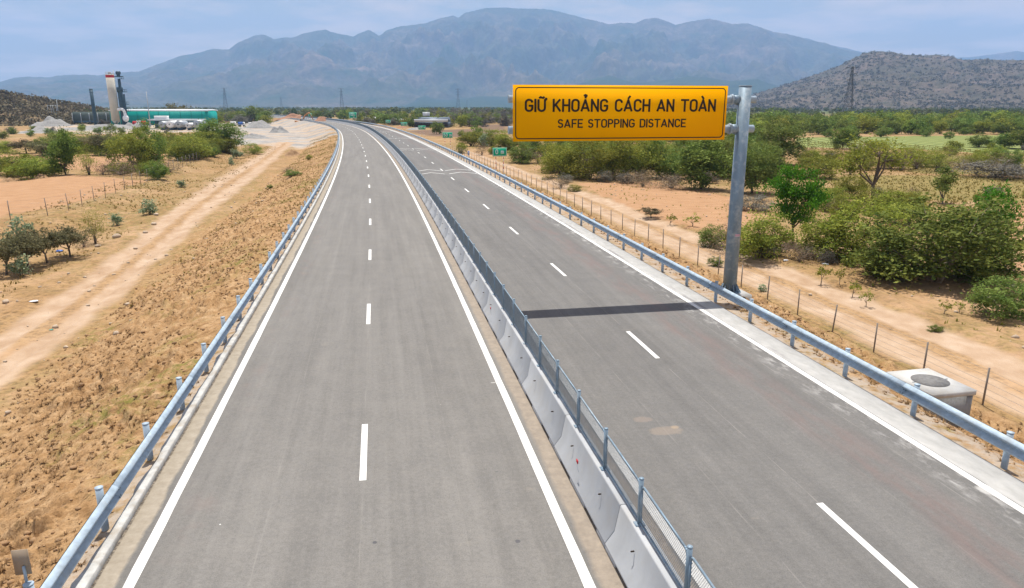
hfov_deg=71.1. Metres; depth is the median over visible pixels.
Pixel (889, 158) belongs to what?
tree
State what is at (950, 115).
tree
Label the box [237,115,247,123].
tree
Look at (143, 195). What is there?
field grass
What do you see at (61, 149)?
tree
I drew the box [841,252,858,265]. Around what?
bush
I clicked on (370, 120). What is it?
tree
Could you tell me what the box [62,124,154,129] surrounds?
gravel heap
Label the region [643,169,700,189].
bush
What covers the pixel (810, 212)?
bush
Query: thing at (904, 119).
tree
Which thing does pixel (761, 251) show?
bush
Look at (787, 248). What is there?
bush
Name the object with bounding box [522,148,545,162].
bush
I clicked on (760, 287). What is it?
plant
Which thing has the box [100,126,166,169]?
bush
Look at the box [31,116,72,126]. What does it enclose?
gravel heap
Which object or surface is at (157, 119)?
open shed
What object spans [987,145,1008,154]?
bush
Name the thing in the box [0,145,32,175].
bush
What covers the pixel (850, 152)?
bush
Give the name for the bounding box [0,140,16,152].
bush
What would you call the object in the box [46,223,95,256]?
tree
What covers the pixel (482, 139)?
bush
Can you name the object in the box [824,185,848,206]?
bush
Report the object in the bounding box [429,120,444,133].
bush
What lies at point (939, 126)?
tree
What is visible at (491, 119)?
tree
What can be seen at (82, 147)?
bush
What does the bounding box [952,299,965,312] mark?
plant
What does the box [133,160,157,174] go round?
bush
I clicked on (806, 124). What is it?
tree
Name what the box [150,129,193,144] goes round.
bush
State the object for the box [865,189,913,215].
bush
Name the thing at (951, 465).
edge line
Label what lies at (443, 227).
concrete barrier
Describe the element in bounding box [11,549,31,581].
delineator
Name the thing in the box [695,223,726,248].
bush
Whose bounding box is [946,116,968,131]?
tree
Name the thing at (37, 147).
bush
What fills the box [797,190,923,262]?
bush
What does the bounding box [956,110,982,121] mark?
tree
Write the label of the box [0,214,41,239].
bush
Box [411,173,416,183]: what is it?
concrete barrier
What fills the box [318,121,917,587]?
lane marking
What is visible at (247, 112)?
tree
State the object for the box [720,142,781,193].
tree
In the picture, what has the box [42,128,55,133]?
bush
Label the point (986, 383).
wire fence
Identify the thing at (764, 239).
bush
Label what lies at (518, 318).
fence
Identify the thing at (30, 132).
bush
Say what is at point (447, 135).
distance sign
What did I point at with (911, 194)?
bush
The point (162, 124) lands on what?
storage tank
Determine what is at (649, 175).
bush
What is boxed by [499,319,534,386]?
concrete barrier
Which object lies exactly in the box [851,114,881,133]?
tree
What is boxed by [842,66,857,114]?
power pylon
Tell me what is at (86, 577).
kerb
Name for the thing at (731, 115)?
tree
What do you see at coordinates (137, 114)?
warehouse
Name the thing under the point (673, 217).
plant
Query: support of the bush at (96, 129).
on the ground at (26, 325)
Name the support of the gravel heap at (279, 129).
on the ground at (26, 325)
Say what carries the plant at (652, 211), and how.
on the ground at (26, 325)
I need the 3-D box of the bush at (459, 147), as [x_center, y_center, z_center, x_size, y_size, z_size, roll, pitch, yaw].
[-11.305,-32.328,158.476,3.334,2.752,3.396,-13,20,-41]
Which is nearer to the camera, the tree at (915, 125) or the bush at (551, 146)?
the bush at (551, 146)
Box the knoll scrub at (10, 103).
[0,89,109,125]
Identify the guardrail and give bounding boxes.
[22,118,338,587]
[331,118,1023,469]
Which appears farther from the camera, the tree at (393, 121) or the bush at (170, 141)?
the tree at (393, 121)
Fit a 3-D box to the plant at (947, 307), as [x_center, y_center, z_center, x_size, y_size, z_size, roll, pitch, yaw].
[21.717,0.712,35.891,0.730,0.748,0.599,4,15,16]
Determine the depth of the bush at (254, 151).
165.07 m
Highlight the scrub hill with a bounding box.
[728,51,1023,110]
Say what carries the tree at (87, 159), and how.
on the ground at (26, 325)
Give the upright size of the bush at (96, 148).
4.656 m
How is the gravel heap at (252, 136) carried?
on the ground at (26, 325)
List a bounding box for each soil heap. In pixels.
[276,113,306,119]
[284,149,299,156]
[315,116,326,120]
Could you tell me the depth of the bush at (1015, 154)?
122.47 m
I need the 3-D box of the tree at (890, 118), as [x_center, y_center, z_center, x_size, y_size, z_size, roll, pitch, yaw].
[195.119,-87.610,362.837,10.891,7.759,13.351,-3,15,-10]
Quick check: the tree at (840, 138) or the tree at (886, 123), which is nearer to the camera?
the tree at (840, 138)
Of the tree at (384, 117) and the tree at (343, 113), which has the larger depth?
the tree at (343, 113)
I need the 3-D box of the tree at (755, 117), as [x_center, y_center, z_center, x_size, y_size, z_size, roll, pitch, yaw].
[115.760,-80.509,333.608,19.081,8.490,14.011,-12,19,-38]
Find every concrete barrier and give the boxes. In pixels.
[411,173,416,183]
[413,177,419,187]
[416,181,421,193]
[419,185,425,198]
[422,190,429,203]
[425,195,433,210]
[429,201,437,219]
[434,208,443,228]
[439,216,449,239]
[445,226,457,252]
[452,238,466,267]
[460,251,477,286]
[470,269,491,311]
[483,291,509,342]
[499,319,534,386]
[522,358,573,448]
[554,415,632,547]
[605,504,683,587]
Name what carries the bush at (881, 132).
on the ground at (26, 325)
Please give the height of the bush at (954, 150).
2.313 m
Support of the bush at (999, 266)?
on the ground at (26, 325)
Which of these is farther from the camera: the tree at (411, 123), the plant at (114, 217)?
the tree at (411, 123)
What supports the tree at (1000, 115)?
on the ground at (26, 325)
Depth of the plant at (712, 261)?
46.88 m
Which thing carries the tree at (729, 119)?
on the ground at (26, 325)
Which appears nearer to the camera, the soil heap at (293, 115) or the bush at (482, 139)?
the bush at (482, 139)
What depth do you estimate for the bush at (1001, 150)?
145.17 m
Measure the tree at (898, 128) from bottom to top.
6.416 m
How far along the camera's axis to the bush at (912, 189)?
86.56 m
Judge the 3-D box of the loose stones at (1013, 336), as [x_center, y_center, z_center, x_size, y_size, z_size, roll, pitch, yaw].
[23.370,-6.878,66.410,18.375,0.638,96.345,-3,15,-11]
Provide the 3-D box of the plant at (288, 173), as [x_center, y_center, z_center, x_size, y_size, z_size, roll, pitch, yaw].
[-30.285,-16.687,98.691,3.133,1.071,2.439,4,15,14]
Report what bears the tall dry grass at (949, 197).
on the ground at (26, 325)
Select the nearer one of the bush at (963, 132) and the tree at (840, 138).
the tree at (840, 138)
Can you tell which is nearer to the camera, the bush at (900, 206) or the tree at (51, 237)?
the tree at (51, 237)
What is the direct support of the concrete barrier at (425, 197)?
on the road
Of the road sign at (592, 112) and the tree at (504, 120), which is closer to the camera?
the road sign at (592, 112)
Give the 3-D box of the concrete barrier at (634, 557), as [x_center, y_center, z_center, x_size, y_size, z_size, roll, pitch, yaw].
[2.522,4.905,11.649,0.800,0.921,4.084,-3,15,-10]
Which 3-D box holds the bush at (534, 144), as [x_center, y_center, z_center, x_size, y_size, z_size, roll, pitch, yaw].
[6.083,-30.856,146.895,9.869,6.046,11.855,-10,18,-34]
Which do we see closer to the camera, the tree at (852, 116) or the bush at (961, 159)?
the bush at (961, 159)
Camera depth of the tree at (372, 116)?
397.85 m
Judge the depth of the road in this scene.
18.08 m
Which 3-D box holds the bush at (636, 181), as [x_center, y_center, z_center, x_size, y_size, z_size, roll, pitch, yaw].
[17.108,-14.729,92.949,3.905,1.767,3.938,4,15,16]
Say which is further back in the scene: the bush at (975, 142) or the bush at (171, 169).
the bush at (975, 142)
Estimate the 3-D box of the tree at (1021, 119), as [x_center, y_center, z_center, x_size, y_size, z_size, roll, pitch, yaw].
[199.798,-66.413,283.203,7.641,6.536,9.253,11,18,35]
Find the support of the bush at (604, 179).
on the ground at (26, 325)
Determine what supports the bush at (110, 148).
on the ground at (26, 325)
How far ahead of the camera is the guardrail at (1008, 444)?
23.24 m
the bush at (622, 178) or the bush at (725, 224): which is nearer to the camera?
the bush at (725, 224)
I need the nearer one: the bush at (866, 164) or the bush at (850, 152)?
the bush at (866, 164)
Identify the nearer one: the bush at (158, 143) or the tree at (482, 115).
the bush at (158, 143)
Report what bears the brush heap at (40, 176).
on the ground at (26, 325)
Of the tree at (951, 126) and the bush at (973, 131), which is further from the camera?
the tree at (951, 126)
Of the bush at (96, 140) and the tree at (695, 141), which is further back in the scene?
the bush at (96, 140)
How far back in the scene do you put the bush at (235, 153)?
155.44 m
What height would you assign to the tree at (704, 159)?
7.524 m
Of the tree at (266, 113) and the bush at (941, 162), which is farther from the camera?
the tree at (266, 113)
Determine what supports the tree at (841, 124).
on the ground at (26, 325)
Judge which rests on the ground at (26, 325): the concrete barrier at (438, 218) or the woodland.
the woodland
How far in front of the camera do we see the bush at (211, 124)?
166.30 m
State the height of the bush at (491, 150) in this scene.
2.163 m
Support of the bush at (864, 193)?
on the ground at (26, 325)
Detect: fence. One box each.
[7,150,202,219]
[272,114,714,587]
[450,145,1023,420]
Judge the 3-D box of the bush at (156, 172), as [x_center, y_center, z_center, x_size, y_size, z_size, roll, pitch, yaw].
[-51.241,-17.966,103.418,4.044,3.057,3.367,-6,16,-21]
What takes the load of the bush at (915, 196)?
on the ground at (26, 325)
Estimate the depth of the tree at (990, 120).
299.97 m
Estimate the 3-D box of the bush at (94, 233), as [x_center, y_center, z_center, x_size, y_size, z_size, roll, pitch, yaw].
[-33.904,-5.671,58.290,2.722,3.403,2.437,1,15,4]
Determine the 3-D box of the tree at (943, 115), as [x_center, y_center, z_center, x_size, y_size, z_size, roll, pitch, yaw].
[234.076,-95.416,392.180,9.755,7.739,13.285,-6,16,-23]
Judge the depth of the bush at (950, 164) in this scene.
119.44 m
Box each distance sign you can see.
[418,126,425,129]
[442,132,452,147]
[493,148,506,172]
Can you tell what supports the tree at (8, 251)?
on the ground at (26, 325)
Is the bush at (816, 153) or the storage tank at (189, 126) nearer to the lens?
the bush at (816, 153)
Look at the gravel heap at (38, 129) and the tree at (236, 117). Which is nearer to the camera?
the gravel heap at (38, 129)
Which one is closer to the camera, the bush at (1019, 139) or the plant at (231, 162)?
the plant at (231, 162)
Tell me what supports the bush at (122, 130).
on the ground at (26, 325)
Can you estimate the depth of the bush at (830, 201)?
73.25 m
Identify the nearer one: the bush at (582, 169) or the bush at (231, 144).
the bush at (582, 169)
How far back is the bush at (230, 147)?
164.60 m
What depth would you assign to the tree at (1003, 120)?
277.89 m
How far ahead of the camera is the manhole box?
22.62 m
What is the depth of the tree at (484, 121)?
380.53 m
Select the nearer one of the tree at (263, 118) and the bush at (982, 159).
the bush at (982, 159)
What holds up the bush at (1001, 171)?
on the ground at (26, 325)
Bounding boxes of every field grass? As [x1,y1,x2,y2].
[2,146,275,297]
[471,146,1023,336]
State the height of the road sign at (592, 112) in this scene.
9.870 m
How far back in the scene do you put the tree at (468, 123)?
379.17 m
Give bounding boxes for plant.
[108,212,123,225]
[138,198,158,213]
[175,179,186,186]
[228,157,235,165]
[283,169,302,176]
[566,185,582,191]
[635,207,667,217]
[666,213,677,222]
[682,213,702,226]
[706,255,723,266]
[758,284,767,291]
[816,264,832,284]
[834,265,845,284]
[849,280,861,296]
[858,288,874,306]
[926,323,944,331]
[938,301,952,313]
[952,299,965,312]
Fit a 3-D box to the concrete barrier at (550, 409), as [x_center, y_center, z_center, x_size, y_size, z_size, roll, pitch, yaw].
[1.054,2.857,19.461,0.800,0.921,4.085,-3,15,-10]
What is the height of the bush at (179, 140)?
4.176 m
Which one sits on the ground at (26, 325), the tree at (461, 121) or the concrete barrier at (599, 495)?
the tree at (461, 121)
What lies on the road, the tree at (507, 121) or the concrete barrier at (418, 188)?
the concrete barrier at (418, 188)
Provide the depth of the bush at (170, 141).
151.44 m
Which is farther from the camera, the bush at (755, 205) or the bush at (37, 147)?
the bush at (37, 147)
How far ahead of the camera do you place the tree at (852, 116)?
345.28 m
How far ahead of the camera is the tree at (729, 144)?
105.34 m
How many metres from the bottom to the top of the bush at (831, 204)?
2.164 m
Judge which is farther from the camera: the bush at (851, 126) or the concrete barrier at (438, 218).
the bush at (851, 126)
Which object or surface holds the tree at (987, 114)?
on the ground at (26, 325)
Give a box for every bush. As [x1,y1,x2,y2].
[0,129,10,138]
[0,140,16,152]
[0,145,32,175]
[0,162,23,177]
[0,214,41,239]
[1,156,67,179]
[3,253,32,275]
[4,138,38,152]
[8,127,18,133]
[18,141,49,155]
[25,129,34,136]
[28,131,82,154]
[28,155,58,171]
[41,132,52,141]
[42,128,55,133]
[57,128,102,153]
[70,138,92,152]
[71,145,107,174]
[73,230,92,247]
[76,207,111,243]
[78,131,114,150]
[88,136,114,154]
[90,154,138,176]
[92,127,102,132]
[92,160,112,174]
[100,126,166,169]
[103,127,127,148]
[103,134,138,154]
[105,161,133,173]
[107,123,116,129]
[117,127,125,133]
[127,118,168,167]
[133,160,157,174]
[143,159,170,179]
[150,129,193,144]
[162,156,184,171]
[165,134,215,160]
[165,140,181,154]
[165,144,188,159]
[168,135,190,145]
[181,129,227,147]
[191,117,247,146]
[195,144,220,156]
[202,131,226,152]
[206,143,220,154]
[219,136,237,151]
[219,136,238,152]
[228,148,243,157]
[240,142,265,154]
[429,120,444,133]
[454,142,468,153]
[455,131,488,145]
[467,123,484,136]
[475,128,506,145]
[475,142,488,154]
[477,133,488,146]
[487,146,496,153]
[492,129,525,148]
[497,137,513,149]
[507,141,538,163]
[521,141,566,156]
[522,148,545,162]
[534,141,559,172]
[536,143,584,179]
[539,141,585,160]
[545,174,572,188]
[552,141,591,170]
[555,141,621,180]
[555,172,573,182]
[582,140,643,178]
[594,169,612,181]
[605,170,666,182]
[612,140,671,178]
[616,170,634,183]
[627,168,651,180]
[627,174,655,187]
[634,140,686,178]
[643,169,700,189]
[666,175,678,184]
[668,140,700,160]
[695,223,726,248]
[703,221,746,251]
[708,175,719,182]
[720,208,805,262]
[727,194,773,211]
[750,243,780,257]
[774,239,827,264]
[776,237,789,252]
[794,153,842,179]
[794,212,854,254]
[795,150,815,165]
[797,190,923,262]
[799,204,820,220]
[801,246,815,258]
[804,148,830,164]
[816,248,838,263]
[817,149,844,165]
[819,188,848,210]
[820,129,834,136]
[820,195,846,211]
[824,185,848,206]
[825,192,865,216]
[831,192,1023,289]
[832,144,841,148]
[832,173,871,196]
[838,140,890,150]
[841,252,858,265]
[843,146,858,160]
[844,124,856,132]
[849,185,900,207]
[850,235,910,277]
[851,127,863,139]
[862,158,881,170]
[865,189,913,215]
[873,126,890,136]
[873,153,905,168]
[875,201,937,227]
[882,149,922,170]
[892,189,930,210]
[893,189,934,211]
[901,146,947,168]
[904,184,923,194]
[913,148,947,167]
[917,148,960,171]
[919,125,934,135]
[926,212,1023,280]
[927,147,958,161]
[939,158,956,170]
[942,145,957,154]
[943,131,954,138]
[943,140,965,149]
[945,155,980,168]
[951,159,1023,179]
[957,127,971,134]
[959,273,1023,321]
[964,152,984,163]
[965,132,993,146]
[966,125,976,133]
[970,152,996,167]
[971,147,1004,163]
[982,150,1019,167]
[982,184,1005,193]
[986,132,1017,147]
[987,142,998,148]
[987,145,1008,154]
[988,145,1012,158]
[1000,130,1023,147]
[1000,148,1023,168]
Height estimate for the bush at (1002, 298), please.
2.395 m
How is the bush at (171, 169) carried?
on the ground at (26, 325)
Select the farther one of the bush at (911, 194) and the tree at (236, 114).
the tree at (236, 114)
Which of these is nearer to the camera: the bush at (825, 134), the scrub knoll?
the bush at (825, 134)
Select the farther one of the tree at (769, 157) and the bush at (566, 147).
the bush at (566, 147)
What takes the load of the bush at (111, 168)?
on the ground at (26, 325)
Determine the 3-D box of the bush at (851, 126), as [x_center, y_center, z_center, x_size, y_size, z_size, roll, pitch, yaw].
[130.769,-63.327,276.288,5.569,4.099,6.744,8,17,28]
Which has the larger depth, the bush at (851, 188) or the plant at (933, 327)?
the bush at (851, 188)
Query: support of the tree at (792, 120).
on the ground at (26, 325)
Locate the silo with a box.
[105,70,120,124]
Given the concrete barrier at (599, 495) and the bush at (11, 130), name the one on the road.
the concrete barrier at (599, 495)
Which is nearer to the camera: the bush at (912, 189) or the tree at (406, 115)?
the bush at (912, 189)
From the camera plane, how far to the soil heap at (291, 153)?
159.42 m
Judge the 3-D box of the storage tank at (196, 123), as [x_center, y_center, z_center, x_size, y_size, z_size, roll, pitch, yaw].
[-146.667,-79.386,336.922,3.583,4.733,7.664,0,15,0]
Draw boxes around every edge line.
[123,123,342,587]
[326,121,595,587]
[371,125,1023,513]
[524,322,710,587]
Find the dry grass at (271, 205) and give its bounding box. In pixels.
[130,133,337,305]
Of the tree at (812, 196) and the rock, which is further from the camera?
the rock
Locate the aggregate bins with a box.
[72,112,110,123]
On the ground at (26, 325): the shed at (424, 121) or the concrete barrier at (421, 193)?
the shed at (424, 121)
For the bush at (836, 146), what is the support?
on the ground at (26, 325)
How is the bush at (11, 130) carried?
on the ground at (26, 325)
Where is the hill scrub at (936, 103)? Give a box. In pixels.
[727,50,1023,110]
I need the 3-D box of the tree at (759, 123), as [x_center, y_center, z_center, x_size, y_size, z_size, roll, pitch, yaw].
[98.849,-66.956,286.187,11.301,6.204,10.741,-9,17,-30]
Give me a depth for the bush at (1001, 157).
120.68 m
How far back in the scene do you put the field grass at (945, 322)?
79.95 m
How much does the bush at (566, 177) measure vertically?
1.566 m
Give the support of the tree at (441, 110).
on the ground at (26, 325)
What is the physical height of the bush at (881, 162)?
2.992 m
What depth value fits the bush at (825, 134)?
248.73 m
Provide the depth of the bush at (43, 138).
163.16 m
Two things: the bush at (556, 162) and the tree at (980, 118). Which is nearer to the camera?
the bush at (556, 162)
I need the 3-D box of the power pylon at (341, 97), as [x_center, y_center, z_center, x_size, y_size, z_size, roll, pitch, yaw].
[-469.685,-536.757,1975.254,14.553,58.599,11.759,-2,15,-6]
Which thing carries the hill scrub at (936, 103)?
on the scrub hill
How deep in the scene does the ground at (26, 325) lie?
39.66 m
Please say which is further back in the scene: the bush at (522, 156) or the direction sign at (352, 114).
the direction sign at (352, 114)
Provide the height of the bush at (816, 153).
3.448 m
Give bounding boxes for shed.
[147,116,205,127]
[414,112,450,127]
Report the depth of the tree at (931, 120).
293.48 m
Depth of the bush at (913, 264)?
41.51 m
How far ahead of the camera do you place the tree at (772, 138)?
129.14 m
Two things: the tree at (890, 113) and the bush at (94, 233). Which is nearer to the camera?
the bush at (94, 233)
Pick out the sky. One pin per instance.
(39, 38)
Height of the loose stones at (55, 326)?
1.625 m
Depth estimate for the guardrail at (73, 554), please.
16.95 m
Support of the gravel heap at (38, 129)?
on the ground at (26, 325)
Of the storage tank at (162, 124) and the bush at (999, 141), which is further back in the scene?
the storage tank at (162, 124)
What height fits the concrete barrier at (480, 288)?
0.921 m
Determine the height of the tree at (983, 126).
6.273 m
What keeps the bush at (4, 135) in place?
on the ground at (26, 325)
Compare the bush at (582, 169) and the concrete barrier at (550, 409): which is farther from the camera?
the bush at (582, 169)
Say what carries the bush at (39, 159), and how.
on the ground at (26, 325)
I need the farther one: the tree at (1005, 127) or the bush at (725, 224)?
the tree at (1005, 127)
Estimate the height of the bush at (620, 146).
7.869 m
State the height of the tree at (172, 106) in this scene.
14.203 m
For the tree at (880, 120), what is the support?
on the ground at (26, 325)
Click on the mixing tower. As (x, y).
(122, 109)
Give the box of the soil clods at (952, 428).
[511,183,1023,464]
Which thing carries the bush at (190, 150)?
on the ground at (26, 325)
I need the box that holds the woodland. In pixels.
[75,106,1023,117]
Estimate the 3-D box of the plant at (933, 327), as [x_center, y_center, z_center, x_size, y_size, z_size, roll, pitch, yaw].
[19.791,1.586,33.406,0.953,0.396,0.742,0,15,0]
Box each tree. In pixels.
[0,227,51,267]
[0,228,42,274]
[18,227,71,262]
[43,125,80,174]
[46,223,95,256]
[163,103,191,108]
[224,110,243,120]
[229,114,246,122]
[234,103,265,121]
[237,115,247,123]
[254,109,272,120]
[259,115,272,123]
[311,108,320,116]
[336,109,350,119]
[352,112,366,122]
[357,109,372,116]
[362,114,379,123]
[362,115,376,124]
[373,112,382,122]
[378,111,403,124]
[388,117,397,124]
[396,112,409,118]
[403,112,421,126]
[419,111,435,116]
[435,107,447,115]
[449,115,455,125]
[455,113,467,126]
[465,113,473,126]
[466,114,478,126]
[469,116,484,126]
[476,112,489,123]
[480,118,488,126]
[487,114,495,123]
[497,109,512,116]
[498,115,511,125]
[498,116,512,125]
[669,140,733,190]
[686,138,731,147]
[703,134,754,176]
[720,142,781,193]
[725,117,735,123]
[726,110,736,123]
[747,138,790,172]
[748,123,765,138]
[748,135,764,145]
[749,113,816,164]
[750,112,768,121]
[750,146,781,172]
[752,118,768,129]
[756,162,832,243]
[757,107,780,117]
[767,115,795,130]
[774,110,792,117]
[777,117,797,126]
[784,113,805,122]
[794,118,808,125]
[797,113,820,132]
[807,113,833,133]
[817,116,835,128]
[826,131,925,198]
[828,126,857,147]
[834,115,849,132]
[837,112,870,121]
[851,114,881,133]
[870,117,885,131]
[871,110,890,122]
[874,120,899,133]
[882,109,895,121]
[885,114,896,121]
[889,118,904,133]
[892,110,913,121]
[894,117,908,130]
[896,109,917,116]
[901,116,934,134]
[902,120,915,133]
[912,113,925,119]
[920,116,943,130]
[921,112,946,121]
[930,164,966,203]
[932,118,949,133]
[937,113,949,120]
[942,109,973,121]
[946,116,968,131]
[951,114,976,131]
[951,116,975,132]
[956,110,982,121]
[971,120,994,133]
[972,109,987,121]
[973,179,1023,257]
[980,109,1004,117]
[983,118,996,131]
[986,110,1011,123]
[988,117,1021,133]
[990,122,1015,133]
[1007,113,1023,120]
[1008,120,1023,132]
[1011,112,1023,119]
[1012,117,1023,133]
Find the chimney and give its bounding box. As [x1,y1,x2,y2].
[89,89,97,124]
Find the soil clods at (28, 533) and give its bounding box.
[0,178,317,586]
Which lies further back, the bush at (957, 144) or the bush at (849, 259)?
the bush at (957, 144)
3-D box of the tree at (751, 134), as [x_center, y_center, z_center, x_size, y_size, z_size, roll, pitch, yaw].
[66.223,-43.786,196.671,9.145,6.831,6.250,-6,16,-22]
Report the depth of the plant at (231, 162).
132.75 m
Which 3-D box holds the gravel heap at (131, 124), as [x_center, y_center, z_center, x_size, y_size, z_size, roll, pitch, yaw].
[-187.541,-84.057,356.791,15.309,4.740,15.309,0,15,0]
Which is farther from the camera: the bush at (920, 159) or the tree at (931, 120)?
the tree at (931, 120)
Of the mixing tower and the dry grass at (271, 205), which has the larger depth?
the mixing tower
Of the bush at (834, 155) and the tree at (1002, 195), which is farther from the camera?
the bush at (834, 155)
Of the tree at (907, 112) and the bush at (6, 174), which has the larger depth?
the tree at (907, 112)
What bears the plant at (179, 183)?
on the ground at (26, 325)
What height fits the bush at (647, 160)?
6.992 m
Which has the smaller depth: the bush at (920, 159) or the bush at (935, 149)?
the bush at (920, 159)
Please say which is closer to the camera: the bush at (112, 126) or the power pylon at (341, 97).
the bush at (112, 126)
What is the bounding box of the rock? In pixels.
[112,233,120,237]
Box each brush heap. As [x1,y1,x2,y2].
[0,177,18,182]
[33,174,48,178]
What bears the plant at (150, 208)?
on the ground at (26, 325)
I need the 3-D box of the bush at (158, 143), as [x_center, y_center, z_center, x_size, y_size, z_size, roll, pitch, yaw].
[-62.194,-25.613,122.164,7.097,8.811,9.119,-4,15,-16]
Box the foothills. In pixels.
[381,75,777,107]
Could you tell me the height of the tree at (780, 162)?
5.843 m
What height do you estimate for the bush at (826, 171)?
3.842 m
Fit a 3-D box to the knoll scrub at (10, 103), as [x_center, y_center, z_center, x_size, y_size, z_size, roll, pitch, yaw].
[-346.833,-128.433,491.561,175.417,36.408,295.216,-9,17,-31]
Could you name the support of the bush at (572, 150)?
on the ground at (26, 325)
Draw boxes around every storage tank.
[158,121,167,129]
[166,121,177,129]
[175,121,187,129]
[185,123,194,129]
[193,120,205,129]
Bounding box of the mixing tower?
[114,71,130,124]
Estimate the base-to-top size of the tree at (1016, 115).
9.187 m
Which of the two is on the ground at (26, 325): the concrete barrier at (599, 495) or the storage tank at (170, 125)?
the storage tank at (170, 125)
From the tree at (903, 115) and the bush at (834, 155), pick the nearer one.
the bush at (834, 155)
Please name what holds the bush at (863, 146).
on the ground at (26, 325)
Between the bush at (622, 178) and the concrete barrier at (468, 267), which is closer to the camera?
the concrete barrier at (468, 267)
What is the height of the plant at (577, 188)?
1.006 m
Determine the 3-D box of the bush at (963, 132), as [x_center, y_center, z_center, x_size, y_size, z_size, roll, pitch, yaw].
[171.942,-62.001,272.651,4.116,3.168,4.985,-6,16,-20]
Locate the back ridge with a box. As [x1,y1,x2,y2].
[804,38,1023,59]
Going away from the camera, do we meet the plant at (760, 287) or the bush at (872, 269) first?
the plant at (760, 287)
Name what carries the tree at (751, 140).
on the ground at (26, 325)
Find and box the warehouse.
[108,109,217,124]
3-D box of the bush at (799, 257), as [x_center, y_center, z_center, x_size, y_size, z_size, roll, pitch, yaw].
[19.239,-2.920,48.150,3.443,1.629,3.414,4,15,15]
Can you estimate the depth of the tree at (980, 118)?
408.63 m
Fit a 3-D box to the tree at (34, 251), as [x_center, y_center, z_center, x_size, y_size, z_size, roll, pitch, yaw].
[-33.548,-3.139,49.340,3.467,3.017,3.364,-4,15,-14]
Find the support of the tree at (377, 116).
on the ground at (26, 325)
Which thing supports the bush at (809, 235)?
on the ground at (26, 325)
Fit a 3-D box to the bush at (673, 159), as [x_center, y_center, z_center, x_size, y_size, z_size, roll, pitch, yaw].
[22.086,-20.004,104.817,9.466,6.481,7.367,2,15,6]
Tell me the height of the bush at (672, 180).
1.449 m
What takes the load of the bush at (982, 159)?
on the ground at (26, 325)
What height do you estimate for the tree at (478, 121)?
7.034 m
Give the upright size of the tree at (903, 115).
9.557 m
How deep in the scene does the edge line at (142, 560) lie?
17.65 m
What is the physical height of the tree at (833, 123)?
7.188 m
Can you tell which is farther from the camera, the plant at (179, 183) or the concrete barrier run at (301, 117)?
the concrete barrier run at (301, 117)
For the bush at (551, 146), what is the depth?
112.92 m
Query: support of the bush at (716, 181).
on the ground at (26, 325)
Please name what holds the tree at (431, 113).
on the ground at (26, 325)
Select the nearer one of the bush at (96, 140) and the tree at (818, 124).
the bush at (96, 140)
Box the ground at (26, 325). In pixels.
[0,107,1023,587]
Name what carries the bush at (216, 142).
on the ground at (26, 325)
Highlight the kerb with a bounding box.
[70,117,339,587]
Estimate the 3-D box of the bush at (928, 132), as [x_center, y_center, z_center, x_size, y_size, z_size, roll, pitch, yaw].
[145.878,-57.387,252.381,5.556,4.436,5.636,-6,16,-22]
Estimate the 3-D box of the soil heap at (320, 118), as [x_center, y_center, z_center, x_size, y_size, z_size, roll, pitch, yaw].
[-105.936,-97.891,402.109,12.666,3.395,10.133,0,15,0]
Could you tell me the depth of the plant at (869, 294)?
37.42 m
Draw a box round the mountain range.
[0,8,861,107]
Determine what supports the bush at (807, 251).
on the ground at (26, 325)
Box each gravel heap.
[19,126,48,132]
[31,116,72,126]
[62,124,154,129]
[125,120,144,126]
[239,133,267,138]
[243,120,272,128]
[269,126,289,132]
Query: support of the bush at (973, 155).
on the ground at (26, 325)
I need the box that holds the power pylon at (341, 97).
[338,88,343,106]
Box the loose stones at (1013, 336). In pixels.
[551,174,1023,348]
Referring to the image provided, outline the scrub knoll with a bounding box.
[0,96,85,125]
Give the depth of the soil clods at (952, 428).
29.73 m
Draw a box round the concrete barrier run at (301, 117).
[272,115,316,119]
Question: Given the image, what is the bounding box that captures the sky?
[0,0,1023,81]
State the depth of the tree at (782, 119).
277.72 m
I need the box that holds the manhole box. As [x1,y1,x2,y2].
[887,368,976,426]
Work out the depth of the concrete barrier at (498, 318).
27.00 m
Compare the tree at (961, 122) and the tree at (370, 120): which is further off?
the tree at (370, 120)
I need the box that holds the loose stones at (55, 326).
[0,175,277,416]
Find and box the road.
[90,116,1023,587]
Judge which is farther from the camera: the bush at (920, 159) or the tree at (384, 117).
the tree at (384, 117)
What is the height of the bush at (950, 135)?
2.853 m
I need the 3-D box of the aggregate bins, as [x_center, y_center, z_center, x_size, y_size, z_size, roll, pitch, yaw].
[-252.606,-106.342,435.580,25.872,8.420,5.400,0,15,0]
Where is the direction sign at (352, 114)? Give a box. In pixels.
[349,112,356,117]
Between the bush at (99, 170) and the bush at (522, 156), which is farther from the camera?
the bush at (522, 156)
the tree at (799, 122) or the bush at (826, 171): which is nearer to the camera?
the bush at (826, 171)
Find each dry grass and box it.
[130,133,337,305]
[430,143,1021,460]
[599,140,1023,220]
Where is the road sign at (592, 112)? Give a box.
[508,85,756,299]
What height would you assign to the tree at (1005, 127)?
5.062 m
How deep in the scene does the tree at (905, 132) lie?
276.86 m
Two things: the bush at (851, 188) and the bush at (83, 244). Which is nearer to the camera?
the bush at (83, 244)

